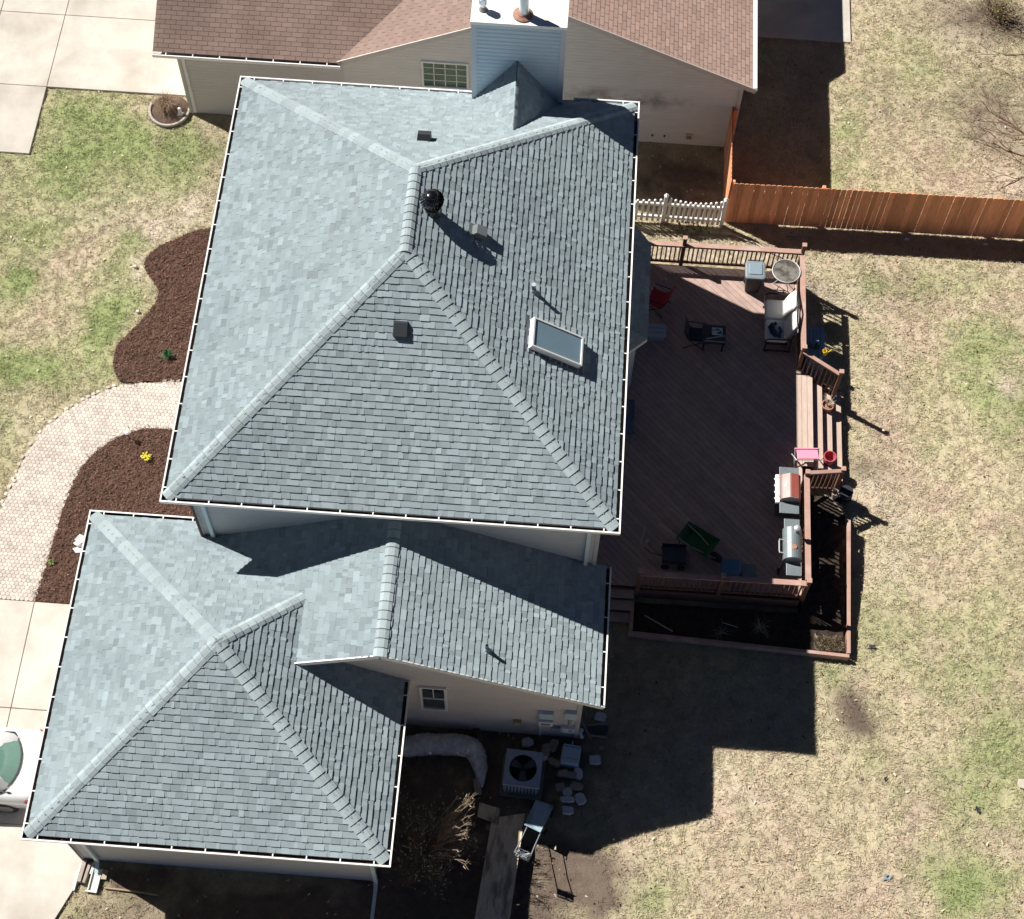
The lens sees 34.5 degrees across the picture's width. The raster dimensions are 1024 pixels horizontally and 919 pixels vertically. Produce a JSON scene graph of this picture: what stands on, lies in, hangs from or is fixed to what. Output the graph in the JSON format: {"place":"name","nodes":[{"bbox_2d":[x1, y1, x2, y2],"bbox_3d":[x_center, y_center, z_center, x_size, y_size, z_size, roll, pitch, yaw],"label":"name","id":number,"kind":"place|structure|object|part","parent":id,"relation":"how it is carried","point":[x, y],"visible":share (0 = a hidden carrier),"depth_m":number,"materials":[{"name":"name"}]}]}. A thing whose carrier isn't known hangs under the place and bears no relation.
{"place":"outdoors","nodes":[
{"label":"outdoors","id":0,"kind":"place"},
{"bbox_2d":[0,599,69,824],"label":"driveway","id":1,"kind":"structure","parent":0,"point":[31,684],"depth_m":40.03,"materials":[{"name":"concrete"}]},
{"bbox_2d":[0,727,42,811],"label":"parked car","id":2,"kind":"object","parent":1,"relation":"on","point":[19,749],"visible":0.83,"depth_m":37.82,"materials":[{"name":"white paint"}]},
{"bbox_3d":[-11.684,6.871,37.729,0.839,0.405,1.479,4,62,1],"label":"rear window","id":3,"kind":"part","parent":2,"relation":"part of","materials":[{"name":"green glass"}]},
{"bbox_2d":[0,823,81,918],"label":"driveway","id":4,"kind":"structure","parent":0,"point":[37,879],"depth_m":37.63,"materials":[{"name":"concrete"}]},
{"bbox_2d":[72,864,80,890],"bbox_3d":[-9.928,9.542,37.630,0.050,0.060,0.620,8,63,4],"label":"edging strip","id":5,"kind":"object","parent":4,"relation":"on","point":[74,886],"visible":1,"depth_m":37.57,"materials":[{"name":"white plastic"}]},
{"bbox_2d":[76,859,87,882],"bbox_3d":[-9.818,9.402,37.649,0.100,0.140,0.520,9,63,4],"label":"wood block","id":6,"kind":"object","parent":4,"relation":"on","point":[82,870],"depth_m":37.59,"materials":[{"name":"brown wood"}]},
{"bbox_2d":[0,382,180,600],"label":"path bedding","id":7,"kind":"object","parent":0,"point":[63,479],"visible":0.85,"depth_m":42.36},
{"bbox_2d":[0,379,179,502],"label":"path edging","id":8,"kind":"object","parent":7,"relation":"on","point":[40,431],"visible":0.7,"depth_m":43.15,"materials":[{"name":"beige stone"}]},
{"bbox_2d":[0,381,181,600],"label":"garden path","id":9,"kind":"structure","parent":0,"point":[78,445],"depth_m":42.55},
{"bbox_2d":[0,0,185,153],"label":"neighbour driveway","id":10,"kind":"structure","parent":0,"point":[101,45],"depth_m":48.83,"materials":[{"name":"concrete"}]},
{"bbox_2d":[149,86,182,114],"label":"ornamental grass","id":11,"kind":"object","parent":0,"point":[168,105],"depth_m":47.67,"materials":[{"name":"beige plant"}]},
{"bbox_2d":[0,0,1023,918],"bbox_3d":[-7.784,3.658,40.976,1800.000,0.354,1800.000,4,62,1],"label":"lawn","id":12,"kind":"structure","parent":0,"point":[572,876],"depth_m":41.36,"materials":[{"name":"plant"}]},
{"bbox_2d":[82,863,91,883],"bbox_3d":[-9.712,9.454,37.645,0.070,0.100,0.460,12,63,5],"label":"wood block","id":13,"kind":"object","parent":12,"relation":"on","point":[86,874],"depth_m":37.61,"materials":[{"name":"brown wood"}]},
{"bbox_2d":[85,868,102,892],"bbox_3d":[-9.532,9.600,37.586,0.262,0.075,0.550,8,63,3],"label":"splash block","id":14,"kind":"object","parent":12,"relation":"on","point":[94,882],"depth_m":37.56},
{"bbox_2d":[101,870,107,879],"bbox_3d":[-9.313,9.491,37.655,0.130,0.060,0.220,4,62,1],"label":"board offcut","id":15,"kind":"object","parent":12,"relation":"on","point":[104,874],"visible":1,"depth_m":37.63,"materials":[{"name":"beige wood"}]},
{"bbox_2d":[35,427,193,603],"bbox_3d":[-9.323,1.415,41.910,4.620,0.146,5.110,4,62,1],"label":"mulch bed","id":16,"kind":"object","parent":12,"relation":"on","point":[149,446],"visible":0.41,"depth_m":42.14,"materials":[{"name":"brown wood"}]},
{"bbox_2d":[73,534,83,552],"bbox_3d":[-10.802,2.163,41.286,0.340,0.300,0.520,4,62,1],"label":"garden ornament","id":17,"kind":"object","parent":16,"relation":"on","point":[79,538],"visible":0.81,"depth_m":41.23,"materials":[{"name":"white plastic"}]},
{"bbox_2d":[32,224,208,597],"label":"spilled mulch","id":18,"kind":"object","parent":16,"relation":"on","point":[126,389],"visible":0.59,"depth_m":43.65,"materials":[{"name":"brown wood"}]},
{"bbox_2d":[140,452,150,461],"bbox_3d":[-9.440,-0.070,42.554,0.294,0.159,0.281,4,62,1],"label":"flowering plant","id":19,"kind":"object","parent":16,"relation":"on","point":[146,456],"visible":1,"depth_m":42.52,"materials":[{"name":"yellow plant"}]},
{"bbox_2d":[104,887,158,895],"bbox_3d":[-8.662,9.827,37.499,1.254,0.058,0.059,7,63,3],"label":"stick","id":20,"kind":"object","parent":12,"relation":"on","point":[131,891],"visible":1,"depth_m":37.48,"materials":[{"name":"brown wood"}]},
{"bbox_2d":[113,227,210,383],"bbox_3d":[-8.549,-4.267,44.892,3.990,0.149,5.320,4,62,1],"label":"mulch bed","id":21,"kind":"object","parent":12,"relation":"on","point":[159,302],"visible":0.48,"depth_m":44.61,"materials":[{"name":"brown wood"}]},
{"bbox_2d":[162,349,174,359],"bbox_3d":[-9.193,-2.808,43.968,0.381,0.199,0.409,4,62,1],"label":"daffodil clump","id":22,"kind":"object","parent":21,"relation":"on","point":[166,354],"visible":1,"depth_m":43.92,"materials":[{"name":"green plant"}]},
{"bbox_2d":[148,95,189,126],"bbox_3d":[-9.966,-10.159,47.919,1.213,0.090,1.207,4,62,1],"label":"planter ring","id":23,"kind":"object","parent":12,"relation":"on","point":[171,119],"visible":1,"depth_m":47.84,"materials":[{"name":"concrete"}]},
{"bbox_2d":[177,107,183,115],"bbox_3d":[-9.624,-10.089,47.747,0.160,0.320,0.140,4,62,1],"label":"garden statue","id":24,"kind":"object","parent":23,"relation":"on","point":[180,113],"visible":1,"depth_m":47.76,"materials":[{"name":"white stone"}]},
{"bbox_2d":[20,0,650,918],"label":"house","id":25,"kind":"structure","parent":12,"relation":"on","point":[394,464],"depth_m":35.77,"materials":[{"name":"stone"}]},
{"bbox_2d":[419,685,447,710],"bbox_3d":[-1.786,5.439,37.525,0.615,1.475,0.060,4,62,1],"label":"window","id":26,"kind":"structure","parent":25,"relation":"in","point":[431,697],"depth_m":37.53,"materials":[{"name":"white plastic"}]},
{"bbox_2d":[579,728,583,738],"bbox_3d":[1.648,6.540,39.276,0.136,0.142,0.251,4,62,1],"label":"white elbow","id":27,"kind":"object","parent":25,"relation":"attached to","point":[580,733],"visible":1,"depth_m":39.23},
{"bbox_2d":[373,786,486,901],"bbox_3d":[-1.881,8.596,37.158,2.776,2.206,2.681,4,62,1],"label":"bare bush","id":28,"kind":"object","parent":12,"relation":"on","point":[437,845],"visible":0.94,"depth_m":37.44,"materials":[{"name":"brown plant"}]},
{"bbox_2d":[402,732,487,786],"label":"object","id":29,"kind":"object","parent":12,"relation":"on","point":[471,750],"visible":0.89,"depth_m":38.74,"materials":[{"name":"pale grey plastic sheeting"}]},
{"bbox_2d":[152,0,757,146],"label":"house","id":30,"kind":"structure","parent":12,"relation":"on","point":[683,71],"depth_m":45.16,"materials":[{"name":"brown"}]},
{"bbox_2d":[421,60,468,89],"bbox_3d":[-1.854,-10.657,45.697,1.305,1.075,0.060,4,62,1],"label":"window","id":31,"kind":"structure","parent":30,"relation":"in","point":[435,74],"depth_m":45.71,"materials":[{"name":"white glass"}]},
{"bbox_2d":[473,778,481,794],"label":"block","id":32,"kind":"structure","parent":12,"relation":"on","point":[477,785],"depth_m":38.61,"materials":[{"name":"grey stone"}]},
{"bbox_2d":[475,813,524,918],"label":"plywood sheet","id":33,"kind":"object","parent":12,"relation":"on","point":[496,892],"visible":1,"depth_m":37.81,"materials":[{"name":"wood"}]},
{"bbox_2d":[477,802,499,824],"bbox_3d":[-0.538,8.239,38.344,0.583,0.025,0.374,16,63,7],"label":"board offcut","id":34,"kind":"object","parent":33,"relation":"on","point":[489,813],"visible":1,"depth_m":38.34,"materials":[{"name":"brown wood"}]},
{"bbox_2d":[0,0,1023,918],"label":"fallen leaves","id":35,"kind":"object","parent":12,"relation":"on","point":[620,630],"visible":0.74,"depth_m":42.03,"materials":[{"name":"brown plant"}]},
{"bbox_2d":[499,748,545,800],"bbox_3d":[0.251,7.323,38.528,1.000,0.790,1.000,7,62,3],"label":"air conditioner","id":36,"kind":"object","parent":12,"relation":"on","point":[522,775],"visible":1,"depth_m":38.29,"materials":[{"name":"metal"}]},
{"bbox_2d":[522,737,533,746],"bbox_3d":[0.375,6.728,39.202,0.284,0.110,0.233,-1,58,-1],"label":"paver stone","id":37,"kind":"object","parent":12,"relation":"on","point":[527,742],"visible":1,"depth_m":39.15,"materials":[{"name":"grey stone"}]},
{"bbox_2d":[513,800,554,861],"bbox_3d":[0.465,8.538,37.761,0.560,1.027,1.563,19,64,9],"label":"lawn mower","id":38,"kind":"object","parent":12,"relation":"on","point":[540,815],"visible":1,"depth_m":38.00,"materials":[{"name":"black metal"}]},
{"bbox_2d":[549,739,558,752],"bbox_3d":[0.980,6.800,39.173,0.217,0.110,0.342,24,68,7],"label":"paver stone","id":39,"kind":"object","parent":12,"relation":"on","point":[553,743],"visible":1,"depth_m":39.12,"materials":[{"name":"grey stone"}]},
{"bbox_2d":[548,757,559,767],"bbox_3d":[1.004,7.170,38.980,0.334,0.110,0.175,29,61,8],"label":"paver stone","id":40,"kind":"object","parent":12,"relation":"on","point":[553,762],"visible":1,"depth_m":38.93,"materials":[{"name":"stone"}]},
{"bbox_2d":[555,782,564,791],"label":"paver stone","id":41,"kind":"object","parent":12,"relation":"on","point":[559,787],"visible":1,"depth_m":38.66,"materials":[{"name":"grey stone"}]},
{"bbox_2d":[557,769,567,776],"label":"paver stone","id":42,"kind":"object","parent":12,"relation":"on","point":[562,773],"visible":1,"depth_m":38.77,"materials":[{"name":"grey stone"}]},
{"bbox_2d":[563,771,576,778],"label":"paver stone","id":43,"kind":"object","parent":42,"relation":"on","point":[571,775],"visible":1,"depth_m":38.76,"materials":[{"name":"grey stone"}]},
{"bbox_2d":[559,796,573,802],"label":"paver stone","id":44,"kind":"object","parent":12,"relation":"on","point":[566,799],"visible":1,"depth_m":38.50,"materials":[{"name":"grey stone"}]},
{"bbox_2d":[562,787,571,795],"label":"paver stone","id":45,"kind":"object","parent":12,"relation":"on","point":[566,791],"visible":1,"depth_m":38.60,"materials":[{"name":"grey stone"}]},
{"bbox_2d":[562,806,573,814],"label":"paver stone","id":46,"kind":"object","parent":12,"relation":"on","point":[567,810],"visible":1,"depth_m":38.40,"materials":[{"name":"grey stone"}]},
{"bbox_2d":[560,741,580,768],"bbox_3d":[1.393,6.967,39.001,0.460,0.311,0.592,9,63,4],"label":"plastic crate","id":47,"kind":"object","parent":12,"relation":"on","point":[570,756],"visible":1,"depth_m":38.86,"materials":[{"name":"blue plastic"}]},
{"bbox_2d":[569,781,582,790],"bbox_3d":[1.508,7.675,38.689,0.318,0.110,0.193,11,61,9],"label":"paver stone","id":48,"kind":"object","parent":12,"relation":"on","point":[576,786],"visible":1,"depth_m":38.64,"materials":[{"name":"stone"}]},
{"bbox_2d":[574,767,582,779],"bbox_3d":[1.552,7.414,38.860,0.225,0.110,0.302,0,65,-2],"label":"paver stone","id":49,"kind":"object","parent":12,"relation":"on","point":[578,771],"visible":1,"depth_m":38.82,"materials":[{"name":"grey stone"}]},
{"bbox_2d":[575,793,586,805],"bbox_3d":[1.595,7.949,38.581,0.255,0.110,0.286,-19,64,-8],"label":"paver stone","id":50,"kind":"object","parent":12,"relation":"on","point":[580,798],"visible":1,"depth_m":38.53,"materials":[{"name":"grey stone"}]},
{"bbox_2d":[581,719,591,740],"bbox_3d":[1.772,6.456,39.359,0.045,0.080,0.559,-23,65,-12],"label":"timber","id":51,"kind":"object","parent":12,"relation":"on","point":[586,730],"visible":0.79,"depth_m":39.34,"materials":[{"name":"brown wood"}]},
{"bbox_2d":[589,755,600,764],"bbox_3d":[1.968,7.116,39.022,0.286,0.110,0.236,2,65,5],"label":"paver stone","id":52,"kind":"object","parent":12,"relation":"on","point":[594,759],"visible":1,"depth_m":38.98,"materials":[{"name":"grey stone"}]},
{"bbox_2d":[588,725,607,734],"bbox_3d":[2.054,6.460,39.411,0.460,0.012,0.220,4,62,1],"label":"wire panel","id":53,"kind":"object","parent":12,"relation":"on","point":[602,729],"visible":1,"depth_m":39.41,"materials":[{"name":"black metal"}]},
{"bbox_2d":[587,722,607,726],"bbox_3d":[2.054,6.338,39.459,0.510,0.040,0.045,-6,63,-4],"label":"timber","id":54,"kind":"object","parent":53,"relation":"on","point":[602,723],"visible":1,"depth_m":39.45,"materials":[{"name":"brown wood"}]},
{"bbox_2d":[590,734,606,737],"bbox_3d":[2.037,6.603,39.320,0.470,0.040,0.045,6,62,2],"label":"timber","id":55,"kind":"object","parent":12,"relation":"on","point":[598,736],"visible":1,"depth_m":39.30,"materials":[{"name":"brown wood"}]},
{"bbox_2d":[594,712,605,721],"bbox_3d":[2.121,6.163,39.490,0.278,0.110,0.214,11,61,10],"label":"paver stone","id":56,"kind":"object","parent":12,"relation":"on","point":[600,716],"visible":1,"depth_m":39.44,"materials":[{"name":"grey stone"}]},
{"bbox_2d":[631,638,646,648],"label":"dry grass","id":57,"kind":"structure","parent":12,"relation":"on","point":[639,643],"depth_m":40.42,"materials":[{"name":"plant"}]},
{"bbox_2d":[635,193,728,226],"bbox_3d":[4.461,-6.976,45.799,3.000,1.270,0.150,4,62,1],"label":"picket fence","id":58,"kind":"object","parent":12,"relation":"on","point":[719,220],"visible":0.8,"depth_m":45.81,"materials":[{"name":"white wood"}]},
{"bbox_2d":[672,221,713,233],"bbox_3d":[5.072,-6.504,46.194,1.152,0.109,0.484,4,62,1],"label":"weed","id":59,"kind":"object","parent":12,"relation":"on","point":[694,229],"visible":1,"depth_m":46.21,"materials":[{"name":"plant"}]},
{"bbox_2d":[596,236,845,622],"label":"deck","id":60,"kind":"structure","parent":12,"relation":"on","point":[719,436],"depth_m":42.59,"materials":[{"name":"brown wood"}]},
{"bbox_2d":[625,399,634,440],"bbox_3d":[2.969,-1.003,42.503,0.328,0.455,1.000,4,62,1],"label":"patio bench","id":61,"kind":"object","parent":60,"relation":"on","point":[629,424],"visible":0.58,"depth_m":42.30,"materials":[{"name":"blue metal"}]},
{"bbox_2d":[648,323,665,340],"bbox_3d":[3.843,-3.365,43.843,0.480,0.294,0.400,4,62,1],"label":"storage box","id":62,"kind":"object","parent":60,"relation":"on","point":[656,332],"visible":0.94,"depth_m":43.73,"materials":[{"name":"grey plastic"}]},
{"bbox_2d":[649,283,675,318],"bbox_3d":[3.931,-4.306,44.013,0.657,0.881,0.578,22,64,10],"label":"folding chair","id":63,"kind":"object","parent":60,"relation":"on","point":[658,299],"visible":0.88,"depth_m":44.02,"materials":[{"name":"red fabric"}]},
{"bbox_2d":[644,543,686,570],"bbox_3d":[3.771,2.353,40.727,1.060,0.507,0.570,4,62,1],"label":"garden cart","id":64,"kind":"object","parent":60,"relation":"on","point":[674,554],"visible":1,"depth_m":40.71,"materials":[{"name":"metal"}]},
{"bbox_2d":[659,508,722,562],"bbox_3d":[4.491,1.991,40.884,1.745,0.607,0.620,33,67,15],"label":"wheelbarrow","id":65,"kind":"object","parent":60,"relation":"on","point":[704,543],"visible":1,"depth_m":40.87,"materials":[{"name":"green metal"}]},
{"bbox_2d":[683,317,705,350],"bbox_3d":[4.844,-3.314,43.536,0.657,0.832,0.478,8,63,4],"label":"folding chair","id":66,"kind":"object","parent":60,"relation":"on","point":[692,333],"visible":0.98,"depth_m":43.49,"materials":[{"name":"black plastic"}]},
{"bbox_2d":[702,324,725,351],"bbox_3d":[5.333,-3.205,43.703,0.620,0.430,0.580,4,62,1],"label":"side table","id":67,"kind":"object","parent":60,"relation":"on","point":[706,331],"visible":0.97,"depth_m":43.51,"materials":[{"name":"black metal"}]},
{"bbox_2d":[712,327,721,335],"bbox_3d":[5.421,-3.379,43.531,0.272,0.040,0.212,4,62,1],"label":"tray","id":68,"kind":"object","parent":67,"relation":"on","point":[716,331],"visible":1,"depth_m":43.53,"materials":[{"name":"white metal"}]},
{"bbox_2d":[721,558,740,575],"bbox_3d":[5.378,2.703,40.630,0.470,0.400,0.400,4,62,1],"label":"cooler","id":69,"kind":"object","parent":60,"relation":"on","point":[730,567],"visible":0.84,"depth_m":40.45,"materials":[{"name":"blue plastic"}]},
{"bbox_2d":[742,564,755,576],"bbox_3d":[5.823,2.805,40.626,0.350,0.325,0.350,4,62,1],"label":"plastic tote","id":70,"kind":"object","parent":60,"relation":"on","point":[748,570],"visible":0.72,"depth_m":40.48,"materials":[{"name":"blue plastic"}]},
{"bbox_2d":[743,260,765,292],"bbox_3d":[6.496,-4.893,44.337,0.550,0.898,0.634,4,62,1],"label":"trash can","id":71,"kind":"object","parent":60,"relation":"on","point":[755,275],"visible":1,"depth_m":43.99,"materials":[{"name":"grey plastic"}]},
{"bbox_2d":[763,288,799,352],"bbox_3d":[7.119,-3.720,43.634,0.838,1.056,1.484,4,62,1],"label":"glider bench","id":72,"kind":"object","parent":60,"relation":"on","point":[784,314],"visible":1,"depth_m":43.51,"materials":[{"name":"beige metal"}]},
{"bbox_2d":[768,322,781,337],"bbox_3d":[6.955,-3.418,43.449,0.346,0.140,0.494,-38,69,-18],"label":"crumpled bag","id":73,"kind":"object","parent":72,"relation":"on","point":[771,326],"visible":1,"depth_m":43.42,"materials":[{"name":"blue plastic"}]},
{"bbox_2d":[772,259,800,296],"bbox_3d":[7.301,-4.807,44.276,0.770,0.959,0.770,4,62,1],"label":"patio table","id":74,"kind":"object","parent":60,"relation":"on","point":[787,271],"visible":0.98,"depth_m":43.88,"materials":[{"name":"grey glass"}]},
{"bbox_2d":[774,467,800,516],"bbox_3d":[6.827,0.901,41.179,0.636,1.136,1.280,4,62,1],"label":"gas grill","id":75,"kind":"object","parent":60,"relation":"on","point":[787,491],"visible":1,"depth_m":40.75,"materials":[{"name":"metal"}]},
{"bbox_2d":[777,519,801,576],"bbox_3d":[6.777,2.216,40.370,0.588,1.351,1.500,4,62,1],"label":"barrel grill","id":76,"kind":"object","parent":60,"relation":"on","point":[791,541],"visible":1,"depth_m":40.01,"materials":[{"name":"grey metal"}]},
{"bbox_2d":[791,448,824,468],"bbox_3d":[7.524,-0.039,42.066,0.841,0.474,0.424,0,62,-1],"label":"camp chair","id":77,"kind":"object","parent":60,"relation":"on","point":[807,453],"visible":0.98,"depth_m":41.91,"materials":[{"name":"pink fabric"}]},
{"bbox_2d":[822,393,834,411],"bbox_3d":[8.318,-1.449,43.355,0.357,0.576,0.405,4,62,1],"label":"flower pot","id":78,"kind":"object","parent":60,"relation":"on","point":[827,405],"visible":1,"depth_m":43.31,"materials":[{"name":"ceramic"}]},
{"bbox_2d":[824,451,836,465],"bbox_3d":[8.184,-0.010,42.536,0.326,0.330,0.326,4,62,1],"label":"bucket","id":79,"kind":"object","parent":60,"relation":"on","point":[830,457],"visible":0.99,"depth_m":42.51,"materials":[{"name":"red plastic"}]},
{"bbox_2d":[633,495,845,653],"bbox_3d":[5.746,2.706,41.420,5.400,0.206,4.380,4,62,1],"label":"soil bed","id":80,"kind":"object","parent":12,"relation":"on","point":[821,610],"visible":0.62,"depth_m":40.76,"materials":[{"name":"brown soil"}]},
{"bbox_2d":[645,615,672,631],"bbox_3d":[3.610,4.034,40.557,0.792,0.030,0.030,29,66,14],"label":"stick","id":81,"kind":"object","parent":80,"relation":"on","point":[659,623],"visible":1,"depth_m":40.55,"materials":[{"name":"brown wood"}]},
{"bbox_2d":[707,627,730,639],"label":"dry grass","id":82,"kind":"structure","parent":80,"relation":"on","point":[719,633],"depth_m":40.41,"materials":[{"name":"plant"}]},
{"bbox_2d":[814,634,846,651],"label":"straw litter","id":83,"kind":"object","parent":80,"relation":"on","point":[821,645],"visible":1,"depth_m":40.37,"materials":[{"name":"beige plant"}]},
{"bbox_2d":[831,489,838,499],"bbox_3d":[8.252,0.947,42.257,0.189,0.500,0.189,4,62,1],"label":"flower pot","id":84,"kind":"object","parent":80,"relation":"on","point":[834,493],"visible":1,"depth_m":42.13,"materials":[{"name":"ceramic"}]},
{"bbox_2d":[837,485,852,504],"bbox_3d":[8.557,0.916,42.345,0.380,0.480,0.380,4,62,1],"label":"hose reel","id":85,"kind":"object","parent":80,"relation":"on","point":[845,493],"visible":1,"depth_m":42.16,"materials":[{"name":"black plastic"}]},
{"bbox_2d":[628,494,850,660],"bbox_3d":[5.745,2.711,41.331,5.524,0.240,4.492,4,62,1],"label":"bed edging","id":86,"kind":"object","parent":12,"relation":"on","point":[737,645],"visible":1,"depth_m":40.35,"materials":[{"name":"brown wood"}]},
{"bbox_2d":[726,229,785,258],"bbox_3d":[6.902,-5.974,45.987,2.082,0.041,0.112,28,65,13],"label":"hose","id":87,"kind":"object","parent":12,"relation":"on","point":[749,241],"visible":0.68,"depth_m":46.06,"materials":[{"name":"rubber"}]},
{"bbox_2d":[786,234,811,235],"bbox_3d":[8.046,-6.291,46.187,0.742,0.030,0.050,0,62,-1],"label":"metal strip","id":88,"kind":"object","parent":12,"relation":"on","point":[798,234],"visible":1,"depth_m":46.17,"materials":[{"name":"grey metal"}]},
{"bbox_2d":[802,326,824,377],"bbox_3d":[8.056,-2.866,44.126,0.500,0.818,1.120,4,62,1],"label":"storage cabinet","id":89,"kind":"object","parent":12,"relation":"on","point":[814,335],"visible":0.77,"depth_m":43.86,"materials":[{"name":"blue plastic"}]},
{"bbox_2d":[723,107,1023,238],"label":"privacy fence","id":90,"kind":"object","parent":12,"relation":"on","point":[902,212],"visible":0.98,"depth_m":45.51,"materials":[{"name":"brown wood"}]},
{"bbox_2d":[882,874,891,880],"bbox_3d":[8.622,9.608,37.878,0.266,0.055,0.156,4,62,1],"label":"plastic scrap","id":91,"kind":"object","parent":12,"relation":"on","point":[886,878],"visible":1,"depth_m":37.87,"materials":[{"name":"white plastic"}]},
{"bbox_2d":[925,5,1023,197],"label":"bare tree","id":92,"kind":"object","parent":12,"relation":"on","point":[1009,122],"visible":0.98,"depth_m":45.77,"materials":[{"name":"brown plant"}]},
{"bbox_2d":[942,0,1023,68],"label":"bare tree","id":93,"kind":"object","parent":12,"relation":"on","point":[1018,36],"visible":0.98,"depth_m":47.95,"materials":[{"name":"brown plant"}]},
{"bbox_2d":[955,0,1022,35],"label":"shrub","id":94,"kind":"object","parent":12,"relation":"on","point":[1002,5],"visible":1,"depth_m":49.75,"materials":[{"name":"brown plant"}]},
{"bbox_2d":[1017,779,1023,788],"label":"flat stone","id":95,"kind":"object","parent":12,"relation":"on","point":[1020,783],"visible":1,"depth_m":38.93,"materials":[{"name":"white stone"}]},
{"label":"paver stone","id":96,"kind":"object","parent":12,"relation":"on","visible":0},
{"bbox_2d":[542,743,549,755],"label":"paver stone","id":97,"kind":"object","parent":96,"relation":"on","point":[546,749],"visible":0.85,"depth_m":39.04,"materials":[{"name":"grey stone"}]},
{"bbox_2d":[750,614,769,634],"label":"dry grass","id":98,"kind":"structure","parent":0,"point":[759,627],"depth_m":40.46,"materials":[{"name":"plant"}]},
{"bbox_2d":[758,0,850,42],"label":"patio","id":99,"kind":"structure","parent":0,"point":[819,20],"depth_m":49.84,"materials":[{"name":"concrete"}]},
{"bbox_2d":[807,343,820,349],"bbox_3d":[8.000,-3.004,43.654,0.397,0.140,0.243,4,62,1],"label":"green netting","id":100,"kind":"object","parent":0,"point":[815,346],"visible":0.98,"depth_m":43.64,"materials":[{"name":"green fabric"}]},
{"bbox_2d":[813,353,822,359],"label":"gloves","id":101,"kind":"object","parent":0,"point":[820,356],"visible":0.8,"depth_m":43.55,"materials":[{"name":"blue fabric"}]},
{"bbox_2d":[819,349,831,355],"bbox_3d":[8.291,-2.839,43.559,0.335,0.184,0.160,4,62,1],"label":"watering can","id":102,"kind":"object","parent":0,"point":[824,352],"visible":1,"depth_m":43.53,"materials":[{"name":"yellow plastic"}]}
]}

